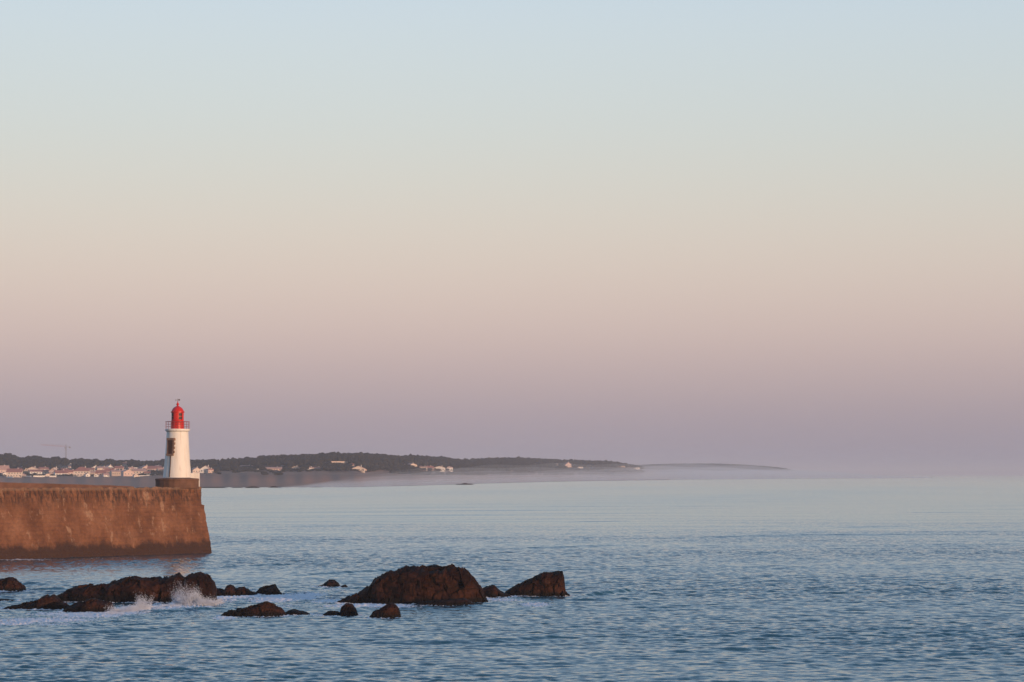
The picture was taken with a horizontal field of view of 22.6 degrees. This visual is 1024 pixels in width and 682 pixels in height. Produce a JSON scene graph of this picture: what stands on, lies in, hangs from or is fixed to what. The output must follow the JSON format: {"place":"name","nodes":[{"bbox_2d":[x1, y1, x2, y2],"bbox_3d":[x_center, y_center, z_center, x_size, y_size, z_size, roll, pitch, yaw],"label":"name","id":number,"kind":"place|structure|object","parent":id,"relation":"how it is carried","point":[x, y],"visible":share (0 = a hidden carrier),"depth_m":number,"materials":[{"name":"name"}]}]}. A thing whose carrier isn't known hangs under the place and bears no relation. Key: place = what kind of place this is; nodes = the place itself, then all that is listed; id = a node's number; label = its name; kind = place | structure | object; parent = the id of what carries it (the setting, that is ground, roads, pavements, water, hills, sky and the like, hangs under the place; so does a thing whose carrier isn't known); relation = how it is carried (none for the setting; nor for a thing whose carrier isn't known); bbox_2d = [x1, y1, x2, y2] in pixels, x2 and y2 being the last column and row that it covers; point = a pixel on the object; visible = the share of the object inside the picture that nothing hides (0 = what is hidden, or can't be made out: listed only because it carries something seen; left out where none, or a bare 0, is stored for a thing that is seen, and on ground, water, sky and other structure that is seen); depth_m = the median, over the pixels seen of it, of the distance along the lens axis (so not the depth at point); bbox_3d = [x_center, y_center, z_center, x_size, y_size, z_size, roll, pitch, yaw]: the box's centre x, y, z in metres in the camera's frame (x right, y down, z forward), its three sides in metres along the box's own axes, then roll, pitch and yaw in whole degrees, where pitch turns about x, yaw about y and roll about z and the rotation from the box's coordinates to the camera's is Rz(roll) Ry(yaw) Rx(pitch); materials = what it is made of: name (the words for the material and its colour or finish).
{"place":"outdoors","nodes":[
{"label":"outdoors","id":0,"kind":"place"},
{"bbox_2d":[0,463,669,486],"bbox_3d":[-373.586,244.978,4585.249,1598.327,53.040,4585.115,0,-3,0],"label":"hills","id":1,"kind":"structure","parent":0,"point":[323,478],"depth_m":2643.79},
{"bbox_2d":[0,465,9,472],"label":"house","id":2,"kind":"structure","parent":1,"relation":"on","point":[3,468],"depth_m":2813.73,"materials":[{"name":"tile"}]},
{"bbox_2d":[6,469,22,476],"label":"house","id":3,"kind":"structure","parent":1,"relation":"on","point":[14,472],"depth_m":2639.20,"materials":[{"name":"beige paint"}]},
{"bbox_2d":[27,467,38,470],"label":"house","id":4,"kind":"structure","parent":1,"relation":"on","point":[32,468],"depth_m":2837.86,"materials":[{"name":"tile"}]},
{"bbox_2d":[29,469,48,473],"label":"house","id":5,"kind":"structure","parent":1,"relation":"on","point":[44,471],"depth_m":2777.98,"materials":[{"name":"white paint"}]},
{"bbox_2d":[38,466,48,469],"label":"house","id":6,"kind":"structure","parent":1,"relation":"on","point":[43,468],"depth_m":2876.85,"materials":[{"name":"pink tile"}]},
{"bbox_2d":[53,469,67,475],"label":"house","id":7,"kind":"structure","parent":1,"relation":"on","point":[59,472],"depth_m":2735.25,"materials":[{"name":"white tile"}]},
{"bbox_2d":[73,466,89,476],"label":"house","id":8,"kind":"structure","parent":1,"relation":"on","point":[79,471],"depth_m":2659.32,"materials":[{"name":"white paint"}]},
{"bbox_2d":[96,469,106,475],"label":"house","id":9,"kind":"structure","parent":1,"relation":"on","point":[99,472],"depth_m":2722.00,"materials":[{"name":"pink tile"}]},
{"bbox_2d":[95,466,107,469],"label":"house","id":10,"kind":"structure","parent":1,"relation":"on","point":[99,467],"depth_m":2926.10,"materials":[{"name":"tile"}]},
{"bbox_2d":[103,468,113,472],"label":"house","id":11,"kind":"structure","parent":1,"relation":"on","point":[108,470],"depth_m":2836.59,"materials":[{"name":"pink tile"}]},
{"bbox_2d":[110,469,122,475],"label":"house","id":12,"kind":"structure","parent":1,"relation":"on","point":[115,472],"depth_m":2739.16,"materials":[{"name":"paint"}]},
{"bbox_2d":[114,466,123,469],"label":"house","id":13,"kind":"structure","parent":1,"relation":"on","point":[119,467],"depth_m":2935.39,"materials":[{"name":"pink tile"}]},
{"bbox_2d":[121,469,133,475],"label":"house","id":14,"kind":"structure","parent":1,"relation":"on","point":[127,472],"depth_m":2688.59,"materials":[{"name":"paint"}]},
{"bbox_2d":[132,468,146,473],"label":"house","id":15,"kind":"structure","parent":1,"relation":"on","point":[138,471],"depth_m":2822.58,"materials":[{"name":"paint"}]},
{"bbox_2d":[147,466,162,471],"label":"house","id":16,"kind":"structure","parent":1,"relation":"on","point":[150,468],"depth_m":2879.05,"materials":[{"name":"pink tile"}]},
{"bbox_2d":[191,467,199,472],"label":"house","id":17,"kind":"structure","parent":1,"relation":"on","point":[195,469],"depth_m":2733.86,"materials":[{"name":"paint"}]},
{"bbox_2d":[200,465,210,472],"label":"house","id":18,"kind":"structure","parent":1,"relation":"on","point":[203,469],"depth_m":2674.78,"materials":[{"name":"tile"}]},
{"bbox_2d":[266,466,281,470],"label":"house","id":19,"kind":"structure","parent":1,"relation":"on","point":[276,468],"depth_m":2834.30,"materials":[{"name":"tile"}]},
{"bbox_2d":[0,452,648,477],"bbox_3d":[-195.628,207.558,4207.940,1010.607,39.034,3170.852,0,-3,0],"label":"woods","id":20,"kind":"object","parent":1,"relation":"on","point":[398,464],"visible":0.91,"depth_m":3091.92,"materials":[{"name":"green plant"}]},
{"bbox_2d":[331,461,347,464],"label":"apartment block","id":21,"kind":"structure","parent":1,"relation":"on","point":[339,462],"depth_m":2985.28,"materials":[{"name":"tile"}]},
{"bbox_2d":[352,465,364,472],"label":"house","id":22,"kind":"structure","parent":1,"relation":"on","point":[361,468],"depth_m":2878.82,"materials":[{"name":"paint"}]},
{"bbox_2d":[434,466,444,471],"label":"house","id":23,"kind":"structure","parent":1,"relation":"on","point":[441,468],"depth_m":3409.80,"materials":[{"name":"paint"}]},
{"bbox_2d":[564,462,571,467],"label":"house","id":24,"kind":"structure","parent":1,"relation":"on","point":[568,464],"depth_m":4794.39,"materials":[{"name":"white tile"}]},
{"bbox_2d":[0,474,1023,681],"bbox_3d":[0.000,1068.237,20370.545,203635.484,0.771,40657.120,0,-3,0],"label":"sea","id":25,"kind":"structure","parent":0,"point":[866,578],"depth_m":288.30,"materials":[{"name":"teal liquid"}]},
{"bbox_2d":[0,577,25,590],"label":"sea rock","id":26,"kind":"object","parent":25,"relation":"in","point":[10,584],"visible":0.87,"depth_m":275.13,"materials":[{"name":"brown stone"}]},
{"bbox_2d":[3,594,68,609],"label":"rock tail","id":27,"kind":"object","parent":25,"relation":"in","point":[51,602],"visible":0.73,"depth_m":240.15},
{"bbox_2d":[63,598,113,611],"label":"rock slab","id":28,"kind":"object","parent":25,"relation":"in","point":[93,605],"visible":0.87,"depth_m":235.19,"materials":[{"name":"brown stone"}]},
{"bbox_2d":[0,482,211,559],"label":"stone jetty","id":29,"kind":"object","parent":25,"relation":"in","point":[42,520],"visible":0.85,"depth_m":394.03,"materials":[{"name":"brown stone"}]},
{"bbox_2d":[155,399,198,488],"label":"lighthouse","id":30,"kind":"object","parent":29,"relation":"on","point":[177,471],"visible":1,"depth_m":411.44,"materials":[{"name":"white paint"}]},
{"bbox_2d":[191,473,199,486],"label":"concrete block","id":31,"kind":"structure","parent":29,"relation":"on","point":[195,475],"depth_m":414.56,"materials":[{"name":"white paint"}]},
{"bbox_2d":[56,571,216,602],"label":"rock ridge","id":32,"kind":"object","parent":25,"relation":"in","point":[125,589],"visible":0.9,"depth_m":254.38,"materials":[{"name":"brown stone"}]},
{"bbox_2d":[103,592,184,613],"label":"wave splash","id":33,"kind":"object","parent":25,"relation":"on","point":[141,606],"visible":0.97,"depth_m":239.05,"materials":[{"name":"white liquid"}]},
{"bbox_2d":[171,579,226,605],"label":"wave splash","id":34,"kind":"object","parent":25,"relation":"on","point":[190,600],"visible":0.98,"depth_m":246.78,"materials":[{"name":"white liquid"}]},
{"bbox_2d":[217,584,236,595],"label":"sea rock","id":35,"kind":"object","parent":25,"relation":"in","point":[229,590],"visible":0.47,"depth_m":264.63,"materials":[{"name":"brown stone"}]},
{"bbox_2d":[235,586,256,595],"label":"sea rock","id":36,"kind":"object","parent":25,"relation":"in","point":[243,590],"visible":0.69,"depth_m":265.57,"materials":[{"name":"brown stone"}]},
{"bbox_2d":[220,601,286,616],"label":"sea rock","id":37,"kind":"object","parent":25,"relation":"in","point":[265,609],"visible":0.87,"depth_m":228.38,"materials":[{"name":"brown stone"}]},
{"bbox_2d":[256,584,283,594],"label":"sea rock","id":38,"kind":"object","parent":25,"relation":"in","point":[272,589],"visible":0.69,"depth_m":267.66,"materials":[{"name":"brown stone"}]},
{"bbox_2d":[285,609,309,614],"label":"sea rock","id":39,"kind":"object","parent":25,"relation":"in","point":[293,611],"visible":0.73,"depth_m":231.45,"materials":[{"name":"black stone"}]},
{"bbox_2d":[316,579,339,586],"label":"sea rock","id":40,"kind":"object","parent":25,"relation":"in","point":[331,582],"visible":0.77,"depth_m":287.21,"materials":[{"name":"brown stone"}]},
{"bbox_2d":[323,603,357,615],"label":"sea rock","id":41,"kind":"object","parent":25,"relation":"in","point":[347,609],"visible":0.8,"depth_m":229.96,"materials":[{"name":"brown stone"}]},
{"bbox_2d":[369,603,400,617],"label":"sea rock","id":42,"kind":"object","parent":25,"relation":"in","point":[390,610],"visible":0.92,"depth_m":225.29,"materials":[{"name":"brown stone"}]},
{"bbox_2d":[337,564,487,603],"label":"rock","id":43,"kind":"object","parent":25,"relation":"in","point":[405,584],"visible":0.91,"depth_m":250.80,"materials":[{"name":"brown stone"}]},
{"bbox_2d":[414,598,474,605],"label":"rock slab","id":44,"kind":"object","parent":25,"relation":"in","point":[458,601],"visible":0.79,"depth_m":246.69,"materials":[{"name":"brown stone"}]},
{"bbox_2d":[483,585,511,596],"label":"sea rock","id":45,"kind":"object","parent":25,"relation":"in","point":[491,591],"visible":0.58,"depth_m":263.45,"materials":[{"name":"brown stone"}]},
{"bbox_2d":[505,570,569,596],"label":"tilted rock","id":46,"kind":"object","parent":25,"relation":"in","point":[549,584],"visible":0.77,"depth_m":265.55,"materials":[{"name":"brown stone"}]},
{"bbox_2d":[0,0,1023,473],"label":"sky","id":47,"kind":"structure","parent":0,"point":[789,234],"materials":[{"name":"blue"}]},
{"bbox_2d":[639,463,809,476],"bbox_3d":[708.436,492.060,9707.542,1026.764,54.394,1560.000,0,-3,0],"label":"headland","id":48,"kind":"structure","parent":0,"point":[696,470],"depth_m":9128.79,"materials":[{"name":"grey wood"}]}
]}

